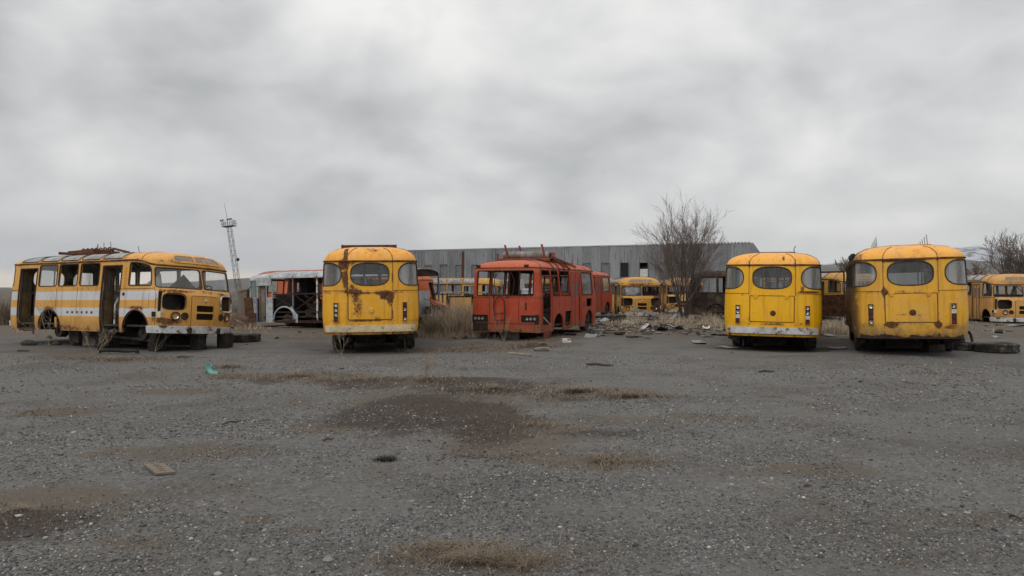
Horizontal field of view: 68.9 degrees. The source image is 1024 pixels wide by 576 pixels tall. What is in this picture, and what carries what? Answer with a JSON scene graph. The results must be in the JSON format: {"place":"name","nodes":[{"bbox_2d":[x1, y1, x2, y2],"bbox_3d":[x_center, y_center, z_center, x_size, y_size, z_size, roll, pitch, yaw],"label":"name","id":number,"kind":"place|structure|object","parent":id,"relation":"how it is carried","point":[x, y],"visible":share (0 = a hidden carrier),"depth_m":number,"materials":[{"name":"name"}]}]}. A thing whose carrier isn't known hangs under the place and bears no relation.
{"place":"outdoors","nodes":[
{"label":"outdoors","id":0,"kind":"place"},
{"bbox_2d":[20,340,37,345],"bbox_3d":[-13.886,1.587,21.488,0.465,0.183,0.272,0,0,0],"label":"stone","id":1,"kind":"object","parent":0,"point":[27,343],"visible":0.96,"depth_m":21.39,"materials":[{"name":"grey stone"}]},
{"bbox_2d":[0,278,298,287],"bbox_3d":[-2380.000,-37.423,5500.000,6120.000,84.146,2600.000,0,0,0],"label":"bare hills","id":2,"kind":"structure","parent":0,"point":[245,282],"depth_m":4980.37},
{"bbox_2d":[0,333,944,575],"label":"dry grass","id":3,"kind":"structure","parent":0,"point":[472,557],"depth_m":7.26,"materials":[{"name":"brown plant"}]},
{"bbox_2d":[0,288,1023,575],"bbox_3d":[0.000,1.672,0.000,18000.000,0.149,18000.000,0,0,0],"label":"ground","id":4,"kind":"structure","parent":0,"point":[294,344],"depth_m":7.77,"materials":[{"name":"grey gravel"}]},
{"bbox_2d":[0,294,11,324],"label":"weed bush","id":5,"kind":"object","parent":4,"relation":"on","point":[5,317],"visible":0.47,"depth_m":33.62,"materials":[{"name":"brown plant"}]},
{"bbox_2d":[11,291,57,346],"bbox_3d":[-13.105,0.801,20.493,0.716,1.691,1.187,0,0,13],"label":"dead weed","id":6,"kind":"object","parent":4,"relation":"on","point":[41,313],"visible":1,"depth_m":20.64,"materials":[{"name":"beige plant"}]},
{"bbox_2d":[51,340,61,344],"bbox_3d":[-13.124,1.584,21.492,0.287,0.164,0.221,0,0,0],"label":"stone","id":7,"kind":"object","parent":4,"relation":"on","point":[56,342],"visible":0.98,"depth_m":21.44,"materials":[{"name":"grey stone"}]},
{"bbox_2d":[71,343,82,345],"bbox_3d":[-12.331,1.567,21.293,0.447,0.175,0.313,0,0,-25],"label":"stone","id":8,"kind":"object","parent":4,"relation":"on","point":[77,344],"visible":0.52,"depth_m":21.18,"materials":[{"name":"grey stone"}]},
{"bbox_2d":[82,336,100,345],"bbox_3d":[-11.910,1.470,21.186,0.422,0.390,0.382,0,0,1],"label":"support block","id":9,"kind":"object","parent":4,"relation":"on","point":[91,341],"depth_m":21.01,"materials":[{"name":"concrete"}]},
{"bbox_2d":[78,322,115,355],"bbox_3d":[-10.044,1.222,18.089,0.869,0.877,0.560,0,0,-36],"label":"dead weed","id":10,"kind":"object","parent":4,"relation":"on","point":[86,337],"visible":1,"depth_m":18.05,"materials":[{"name":"beige plant"}]},
{"bbox_2d":[95,344,138,353],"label":"charred beam","id":11,"kind":"structure","parent":4,"relation":"on","point":[116,350],"depth_m":18.62,"materials":[{"name":"black wood"}]},
{"bbox_2d":[9,242,251,345],"bbox_3d":[-11.273,0.117,21.662,7.465,3.042,2.768,-1,-4,29],"label":"bus","id":12,"kind":"object","parent":4,"relation":"on","point":[137,313],"visible":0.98,"depth_m":20.27,"materials":[{"name":"paint"}]},
{"bbox_2d":[148,336,164,351],"bbox_3d":[-9.290,1.445,19.521,0.358,0.439,0.323,0,0,28],"label":"support block","id":13,"kind":"object","parent":4,"relation":"on","point":[152,346],"depth_m":19.41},
{"bbox_2d":[144,463,175,474],"bbox_3d":[-3.179,1.630,6.735,0.151,0.018,0.480,0,0,-39],"label":"slotted plate","id":14,"kind":"object","parent":4,"relation":"on","point":[158,468],"visible":1,"depth_m":6.71,"materials":[{"name":"beige concrete"}]},
{"bbox_2d":[155,306,182,351],"bbox_3d":[-8.824,1.026,19.367,0.871,1.258,0.456,0,0,17],"label":"dead weed","id":15,"kind":"object","parent":4,"relation":"on","point":[165,336],"visible":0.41,"depth_m":19.26,"materials":[{"name":"beige plant"}]},
{"bbox_2d":[190,334,206,349],"bbox_3d":[-8.389,1.447,19.931,0.364,0.445,0.323,0,0,19],"label":"support block","id":16,"kind":"object","parent":4,"relation":"on","point":[197,342],"depth_m":19.82,"materials":[{"name":"black"}]},
{"bbox_2d":[203,363,217,373],"bbox_3d":[-5.809,1.558,14.461,0.325,0.238,0.207,0,0,0],"label":"plastic bag","id":17,"kind":"object","parent":4,"relation":"on","point":[209,369],"visible":0.98,"depth_m":14.45,"materials":[{"name":"teal plastic"}]},
{"bbox_2d":[217,333,231,347],"bbox_3d":[-7.921,1.445,20.557,0.328,0.445,0.323,0,0,10],"label":"support block","id":18,"kind":"object","parent":4,"relation":"on","point":[224,340],"depth_m":20.42,"materials":[{"name":"black"}]},
{"bbox_2d":[220,204,241,289],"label":"lattice mast","id":19,"kind":"object","parent":4,"relation":"on","point":[229,236],"visible":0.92,"depth_m":199.86,"materials":[{"name":"metal"}]},
{"bbox_2d":[229,293,236,312],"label":"concrete slab","id":20,"kind":"structure","parent":4,"relation":"on","point":[233,310],"depth_m":32.81,"materials":[{"name":"grey concrete"}]},
{"bbox_2d":[230,289,238,312],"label":"concrete slab","id":21,"kind":"structure","parent":4,"relation":"on","point":[235,295],"depth_m":32.48,"materials":[{"name":"grey concrete"}]},
{"bbox_2d":[229,313,251,327],"bbox_3d":[-11.532,1.357,31.158,1.756,0.652,1.311,0,0,0],"label":"rubble heap","id":22,"kind":"object","parent":4,"relation":"on","point":[239,317],"visible":0.23,"depth_m":30.69,"materials":[{"name":"brown stone"}]},
{"bbox_2d":[238,288,248,313],"bbox_3d":[-11.506,0.842,31.996,0.390,1.646,0.335,2,0,0],"label":"brown post","id":23,"kind":"object","parent":4,"relation":"on","point":[242,296],"visible":0.44,"depth_m":31.85,"materials":[{"name":"brown wood"}]},
{"bbox_2d":[233,333,260,342],"bbox_3d":[-8.300,1.534,23.100,1.020,0.250,1.020,0,0,0],"label":"tyre","id":24,"kind":"object","parent":4,"relation":"on","point":[245,337],"visible":0.72,"depth_m":22.70,"materials":[{"name":"rubber"}]},
{"bbox_2d":[244,297,253,315],"bbox_3d":[-10.904,1.022,31.001,0.346,1.262,0.131,-5,-5,-11],"label":"crumpled sheet","id":25,"kind":"object","parent":4,"relation":"on","point":[248,305],"visible":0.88,"depth_m":30.97,"materials":[{"name":"metal"}]},
{"bbox_2d":[247,312,255,327],"bbox_3d":[-10.768,1.340,30.898,0.310,0.633,0.152,9,-14,-28],"label":"crumpled sheet","id":26,"kind":"object","parent":4,"relation":"on","point":[252,316],"visible":0.78,"depth_m":30.85,"materials":[{"name":"metal"}]},
{"bbox_2d":[247,558,256,563],"bbox_3d":[-1.563,1.640,4.492,0.057,0.033,0.046,0,0,0],"label":"stone","id":27,"kind":"object","parent":4,"relation":"on","point":[252,560],"visible":1,"depth_m":4.48,"materials":[{"name":"grey stone"}]},
{"bbox_2d":[254,270,322,298],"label":"bus","id":28,"kind":"object","parent":4,"relation":"on","point":[279,287],"visible":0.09,"depth_m":39.24,"materials":[{"name":"orange paint"}]},
{"bbox_2d":[322,555,333,562],"bbox_3d":[-1.114,1.637,4.518,0.068,0.039,0.066,0,0,-28],"label":"stone","id":29,"kind":"object","parent":4,"relation":"on","point":[327,559],"visible":1,"depth_m":4.50,"materials":[{"name":"grey stone"}]},
{"bbox_2d":[324,326,348,354],"bbox_3d":[-4.273,1.304,18.425,0.742,0.734,0.350,0,0,0],"label":"dead weed","id":30,"kind":"object","parent":4,"relation":"on","point":[338,338],"visible":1,"depth_m":18.43,"materials":[{"name":"beige plant"}]},
{"bbox_2d":[249,268,445,324],"bbox_3d":[-6.775,0.384,31.369,8.530,2.260,2.660,-1,0,19],"label":"bus","id":31,"kind":"object","parent":4,"relation":"on","point":[293,307],"visible":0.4,"depth_m":31.30,"materials":[{"name":"white paint"}]},
{"bbox_2d":[286,276,437,325],"bbox_3d":[-6.621,0.605,33.716,6.638,2.506,2.444,0,0,-2],"label":"bus","id":32,"kind":"object","parent":4,"relation":"on","point":[425,283],"visible":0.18,"depth_m":32.64,"materials":[{"name":"orange paint"}]},
{"bbox_2d":[0,329,724,561],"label":"soil clods","id":33,"kind":"object","parent":4,"relation":"on","point":[14,526],"visible":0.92,"depth_m":9.10,"materials":[{"name":"brown soil"}]},
{"bbox_2d":[322,245,418,348],"bbox_3d":[-4.162,0.292,22.834,2.591,2.948,7.416,-1,0,-8],"label":"bus","id":34,"kind":"object","parent":4,"relation":"on","point":[387,311],"visible":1,"depth_m":19.32,"materials":[{"name":"yellow paint"}]},
{"bbox_2d":[371,453,400,461],"bbox_3d":[-1.203,1.629,7.192,0.334,0.060,0.281,0,0,-37],"label":"dark tuft","id":35,"kind":"object","parent":4,"relation":"on","point":[385,458],"visible":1,"depth_m":7.17,"materials":[{"name":"black plant"}]},
{"bbox_2d":[417,353,437,377],"bbox_3d":[-1.490,1.416,13.390,0.366,0.502,0.382,0,0,-29],"label":"dead weed","id":36,"kind":"object","parent":4,"relation":"on","point":[427,368],"visible":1,"depth_m":13.42,"materials":[{"name":"beige plant"}]},
{"bbox_2d":[421,299,448,326],"bbox_3d":[-3.159,1.025,30.784,1.040,1.150,0.752,0,0,6],"label":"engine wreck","id":37,"kind":"object","parent":4,"relation":"on","point":[428,310],"visible":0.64,"depth_m":30.59,"materials":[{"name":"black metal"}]},
{"bbox_2d":[408,278,502,304],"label":"bus","id":38,"kind":"object","parent":4,"relation":"on","point":[465,283],"visible":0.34,"depth_m":46.56,"materials":[{"name":"yellow paint"}]},
{"bbox_2d":[416,292,498,337],"bbox_3d":[-1.920,0.744,26.136,4.347,1.880,4.226,0,0,-27],"label":"dry grass clump","id":39,"kind":"object","parent":4,"relation":"on","point":[454,322],"visible":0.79,"depth_m":25.45,"materials":[{"name":"plant"}]},
{"bbox_2d":[440,292,488,313],"bbox_3d":[-2.396,0.897,38.246,2.300,1.405,1.700,0,0,4],"label":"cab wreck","id":40,"kind":"object","parent":4,"relation":"on","point":[450,298],"visible":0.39,"depth_m":37.54,"materials":[{"name":"metal"}]},
{"bbox_2d":[491,310,510,339],"bbox_3d":[-0.309,1.150,23.119,0.691,0.998,0.597,0,0,0],"label":"dead weed","id":41,"kind":"object","parent":4,"relation":"on","point":[502,323],"visible":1,"depth_m":23.12,"materials":[{"name":"brown plant"}]},
{"bbox_2d":[17,311,1009,337],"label":"dry weeds","id":42,"kind":"object","parent":4,"relation":"on","point":[834,327],"visible":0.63,"depth_m":30.96,"materials":[{"name":"plant"}]},
{"bbox_2d":[508,352,529,354],"bbox_3d":[0.177,1.638,18.560,0.704,0.062,0.063,0,0,40],"label":"stick","id":43,"kind":"object","parent":4,"relation":"on","point":[517,353],"visible":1,"depth_m":18.57,"materials":[{"name":"beige wood"}]},
{"bbox_2d":[498,279,542,293],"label":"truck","id":44,"kind":"object","parent":4,"relation":"on","point":[523,290],"depth_m":47.44,"materials":[{"name":"white paint"}]},
{"bbox_2d":[45,317,1004,381],"bbox_3d":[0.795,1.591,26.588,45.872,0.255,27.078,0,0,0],"label":"dark litter","id":45,"kind":"object","parent":4,"relation":"on","point":[651,333],"visible":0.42,"depth_m":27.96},
{"bbox_2d":[472,244,595,339],"bbox_3d":[0.999,0.155,26.697,2.463,3.270,6.707,0,0,23],"label":"bus","id":46,"kind":"object","parent":4,"relation":"on","point":[537,313],"visible":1,"depth_m":24.23,"materials":[{"name":"red paint"}]},
{"bbox_2d":[526,341,546,346],"bbox_3d":[0.680,1.604,21.367,0.550,0.190,0.502,0,0,-37],"label":"earth lump","id":47,"kind":"object","parent":4,"relation":"on","point":[533,343],"visible":0.66,"depth_m":21.20,"materials":[{"name":"brown soil"}]},
{"bbox_2d":[534,347,549,351],"bbox_3d":[0.789,1.617,19.745,0.431,0.130,0.448,0,0,0],"label":"stone","id":48,"kind":"object","parent":4,"relation":"on","point":[542,349],"visible":0.95,"depth_m":19.56,"materials":[{"name":"stone"}]},
{"bbox_2d":[524,279,562,290],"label":"bus","id":49,"kind":"object","parent":4,"relation":"on","point":[526,283],"visible":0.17,"depth_m":56.85,"materials":[{"name":"yellow paint"}]},
{"bbox_2d":[355,242,775,293],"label":"corrugated shed","id":50,"kind":"structure","parent":4,"relation":"on","point":[617,261],"depth_m":78.81,"materials":[{"name":"metal"}]},
{"bbox_2d":[424,265,431,277],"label":"window","id":51,"kind":"structure","parent":50,"relation":"in","point":[425,266],"depth_m":86.86,"materials":[{"name":"glass"}]},
{"bbox_2d":[440,265,446,291],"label":"window","id":52,"kind":"structure","parent":50,"relation":"in","point":[443,268],"depth_m":86.10,"materials":[{"name":"glass"}]},
{"bbox_2d":[455,265,461,291],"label":"window","id":53,"kind":"structure","parent":50,"relation":"in","point":[458,268],"depth_m":85.29,"materials":[{"name":"glass"}]},
{"bbox_2d":[471,264,478,291],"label":"window","id":54,"kind":"structure","parent":50,"relation":"in","point":[473,266],"depth_m":84.50,"materials":[{"name":"metal"}]},
{"bbox_2d":[487,272,494,292],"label":"window","id":55,"kind":"structure","parent":50,"relation":"in","point":[488,273],"depth_m":83.66,"materials":[{"name":"glass"}]},
{"bbox_2d":[564,263,571,290],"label":"window","id":56,"kind":"structure","parent":50,"relation":"in","point":[565,279],"depth_m":79.88,"materials":[{"name":"glass"}]},
{"bbox_2d":[582,263,590,291],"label":"window","id":57,"kind":"structure","parent":50,"relation":"in","point":[588,265],"depth_m":78.93,"materials":[{"name":"glass"}]},
{"bbox_2d":[601,262,609,275],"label":"window","id":58,"kind":"structure","parent":50,"relation":"in","point":[605,267],"depth_m":78.07,"materials":[{"name":"glass"}]},
{"bbox_2d":[620,262,628,277],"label":"window","id":59,"kind":"structure","parent":50,"relation":"in","point":[624,266],"depth_m":77.28,"materials":[{"name":"glass"}]},
{"bbox_2d":[639,262,648,292],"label":"window","id":60,"kind":"structure","parent":50,"relation":"in","point":[646,274],"depth_m":76.43,"materials":[{"name":"metal"}]},
{"bbox_2d":[659,262,668,281],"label":"window","id":61,"kind":"structure","parent":50,"relation":"in","point":[662,273],"depth_m":75.60,"materials":[{"name":"glass"}]},
{"bbox_2d":[699,261,709,291],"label":"window","id":62,"kind":"structure","parent":50,"relation":"in","point":[706,285],"depth_m":73.83,"materials":[{"name":"glass"}]},
{"bbox_2d":[562,338,570,342],"bbox_3d":[1.651,1.595,22.648,0.268,0.130,0.211,0,0,-11],"label":"foam piece","id":63,"kind":"object","parent":4,"relation":"on","point":[565,340],"visible":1,"depth_m":22.55,"materials":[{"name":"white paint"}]},
{"bbox_2d":[542,271,611,314],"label":"bus","id":64,"kind":"object","parent":4,"relation":"on","point":[603,302],"visible":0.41,"depth_m":41.37,"materials":[{"name":"red paint"}]},
{"bbox_2d":[586,363,612,365],"bbox_3d":[1.889,1.643,16.046,0.594,0.058,0.069,0,0,23],"label":"stick","id":65,"kind":"object","parent":4,"relation":"on","point":[598,364],"visible":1,"depth_m":16.04,"materials":[{"name":"wood"}]},
{"bbox_2d":[597,318,610,321],"bbox_3d":[4.364,1.511,35.536,0.660,0.200,0.575,0,0,-41],"label":"scrap sheet","id":66,"kind":"object","parent":4,"relation":"on","point":[604,319],"visible":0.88,"depth_m":35.55,"materials":[{"name":"white metal"}]},
{"bbox_2d":[582,278,628,292],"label":"bus","id":67,"kind":"object","parent":4,"relation":"on","point":[605,281],"visible":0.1,"depth_m":53.56,"materials":[{"name":"yellow paint"}]},
{"bbox_2d":[600,315,618,320],"bbox_3d":[4.863,1.485,37.200,0.940,0.300,0.940,0,0,0],"label":"tyre","id":68,"kind":"object","parent":4,"relation":"on","point":[615,317],"visible":0.76,"depth_m":36.81,"materials":[{"name":"rubber"}]},
{"bbox_2d":[599,325,624,333],"bbox_3d":[3.608,1.462,26.733,1.067,0.332,0.638,0,0,0],"label":"folded sheet","id":69,"kind":"object","parent":4,"relation":"on","point":[609,328],"visible":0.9,"depth_m":26.47,"materials":[{"name":"grey metal"}]},
{"bbox_2d":[609,314,626,320],"bbox_3d":[5.291,1.479,37.600,0.940,0.300,0.940,0,0,0],"label":"tyre","id":70,"kind":"object","parent":4,"relation":"on","point":[622,316],"visible":0.47,"depth_m":37.26,"materials":[{"name":"rubber"}]},
{"bbox_2d":[606,277,662,315],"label":"bus","id":71,"kind":"object","parent":4,"relation":"on","point":[648,298],"visible":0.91,"depth_m":43.66,"materials":[{"name":"paint"}]},
{"bbox_2d":[630,307,661,319],"bbox_3d":[6.810,1.296,37.899,1.613,0.668,0.200,0,0,11],"label":"fallen truss","id":72,"kind":"object","parent":4,"relation":"on","point":[646,312],"visible":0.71,"depth_m":37.82,"materials":[{"name":"metal"}]},
{"bbox_2d":[640,323,652,329],"bbox_3d":[5.259,1.495,28.876,0.535,0.226,0.695,0,0,0],"label":"scrap sheet","id":73,"kind":"object","parent":4,"relation":"on","point":[646,325],"visible":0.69,"depth_m":28.95,"materials":[{"name":"white paint"}]},
{"bbox_2d":[654,325,667,330],"bbox_3d":[5.635,1.503,28.171,0.462,0.203,0.506,0,0,-11],"label":"scrap sheet","id":74,"kind":"object","parent":4,"relation":"on","point":[660,328],"visible":0.94,"depth_m":28.07,"materials":[{"name":"grey metal"}]},
{"bbox_2d":[667,324,688,328],"bbox_3d":[6.477,1.513,29.241,0.703,0.193,0.679,0,0,-40],"label":"scrap sheet","id":75,"kind":"object","parent":4,"relation":"on","point":[678,326],"visible":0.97,"depth_m":29.14,"materials":[{"name":"grey metal"}]},
{"bbox_2d":[659,278,703,312],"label":"bus","id":76,"kind":"object","parent":4,"relation":"on","point":[669,303],"visible":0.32,"depth_m":48.68,"materials":[{"name":"beige paint"}]},
{"bbox_2d":[632,186,730,319],"bbox_3d":[8.659,-1.692,37.408,5.207,6.719,5.844,0,0,0],"label":"bare tree","id":77,"kind":"object","parent":4,"relation":"on","point":[692,256],"visible":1,"depth_m":36.74,"materials":[{"name":"brown plant"}]},
{"bbox_2d":[690,340,705,342],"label":"scrap sheet","id":78,"kind":"object","parent":4,"relation":"on","point":[698,341],"visible":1,"depth_m":23.16,"materials":[{"name":"white metal"}]},
{"bbox_2d":[716,346,742,347],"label":"scrap sheet","id":79,"kind":"object","parent":4,"relation":"on","point":[729,347],"visible":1,"depth_m":21.27,"materials":[{"name":"grey metal"}]},
{"bbox_2d":[727,528,734,532],"bbox_3d":[1.492,1.652,5.088,0.052,0.029,0.034,0,0,0],"label":"stone","id":80,"kind":"object","parent":4,"relation":"on","point":[729,530],"visible":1,"depth_m":5.08,"materials":[{"name":"grey stone"}]},
{"bbox_2d":[688,270,790,317],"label":"bus","id":81,"kind":"object","parent":4,"relation":"on","point":[702,303],"visible":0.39,"depth_m":38.75,"materials":[{"name":"paint"}]},
{"bbox_2d":[758,370,773,372],"bbox_3d":[4.923,1.612,14.442,0.307,0.057,0.066,0,0,3],"label":"stick","id":82,"kind":"object","parent":4,"relation":"on","point":[766,371],"visible":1,"depth_m":14.43,"materials":[{"name":"wood"}]},
{"bbox_2d":[724,246,822,347],"bbox_3d":[8.169,0.282,23.180,2.592,2.968,7.416,1,0,21],"label":"bus","id":83,"kind":"object","parent":4,"relation":"on","point":[791,313],"visible":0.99,"depth_m":19.88,"materials":[{"name":"paint"}]},
{"bbox_2d":[763,272,874,317],"bbox_3d":[17.034,0.369,41.509,2.591,2.458,7.416,0,0,-18],"label":"bus","id":84,"kind":"object","parent":4,"relation":"on","point":[832,283],"visible":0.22,"depth_m":39.17,"materials":[{"name":"yellow paint"}]},
{"bbox_2d":[827,346,847,348],"bbox_3d":[9.149,1.667,21.000,0.552,0.041,0.575,0,0,19],"label":"scrap sheet","id":85,"kind":"object","parent":4,"relation":"on","point":[837,347],"visible":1,"depth_m":20.95,"materials":[{"name":"grey metal"}]},
{"bbox_2d":[835,256,848,270],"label":"bare tree","id":86,"kind":"object","parent":4,"relation":"on","point":[841,265],"visible":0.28,"depth_m":119.75,"materials":[{"name":"brown plant"}]},
{"bbox_2d":[821,235,968,350],"bbox_3d":[10.501,0.178,21.257,3.385,3.022,7.412,-1,0,22],"label":"bus","id":87,"kind":"object","parent":4,"relation":"on","point":[880,310],"visible":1,"depth_m":17.93,"materials":[{"name":"paint"}]},
{"bbox_2d":[922,344,944,352],"bbox_3d":[10.772,1.542,19.093,0.454,0.221,0.319,0,0,-6],"label":"support block","id":88,"kind":"object","parent":4,"relation":"on","point":[934,348],"depth_m":18.95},
{"bbox_2d":[953,342,973,350],"bbox_3d":[12.005,1.554,19.914,0.740,0.200,0.740,0,0,0],"label":"tyre","id":89,"kind":"object","parent":4,"relation":"on","point":[967,346],"visible":0.52,"depth_m":19.61,"materials":[{"name":"rubber"}]},
{"bbox_2d":[968,331,973,341],"bbox_3d":[12.356,1.304,20.124,0.162,0.305,0.087,0,0,0],"label":"bent pipe","id":90,"kind":"object","parent":89,"relation":"on","point":[971,336],"visible":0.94,"depth_m":20.10,"materials":[{"name":"metal"}]},
{"bbox_2d":[967,261,988,274],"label":"bare tree","id":91,"kind":"object","parent":4,"relation":"on","point":[975,270],"visible":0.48,"depth_m":149.91,"materials":[{"name":"brown plant"}]},
{"bbox_2d":[967,274,1023,322],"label":"bus","id":92,"kind":"object","parent":4,"relation":"on","point":[990,305],"visible":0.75,"depth_m":35.59,"materials":[{"name":"yellow paint"}]},
{"bbox_2d":[973,342,1019,353],"bbox_3d":[12.485,1.535,19.250,1.020,0.250,1.020,0,0,0],"label":"tyre","id":93,"kind":"object","parent":4,"relation":"on","point":[1000,347],"visible":1,"depth_m":18.89,"materials":[{"name":"rubber"}]},
{"bbox_2d":[973,228,1023,293],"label":"bare tree","id":94,"kind":"object","parent":4,"relation":"on","point":[1001,265],"visible":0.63,"depth_m":75.20,"materials":[{"name":"brown plant"}]},
{"bbox_2d":[993,240,1023,294],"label":"bare tree","id":95,"kind":"object","parent":4,"relation":"on","point":[1019,264],"visible":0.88,"depth_m":73.25,"materials":[{"name":"brown plant"}]},
{"bbox_2d":[1008,514,1023,519],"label":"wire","id":96,"kind":"object","parent":4,"relation":"on","point":[1013,515],"visible":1,"depth_m":5.36,"materials":[{"name":"grey metal"}]},
{"bbox_2d":[0,0,1023,286],"label":"sky","id":97,"kind":"structure","parent":0,"point":[825,129],"materials":[{"name":"grey"}]},
{"bbox_2d":[779,246,1022,287],"bbox_3d":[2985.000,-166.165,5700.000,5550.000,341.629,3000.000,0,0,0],"label":"snowy hills","id":98,"kind":"structure","parent":0,"point":[973,254],"depth_m":5113.72,"materials":[{"name":"white snow"}]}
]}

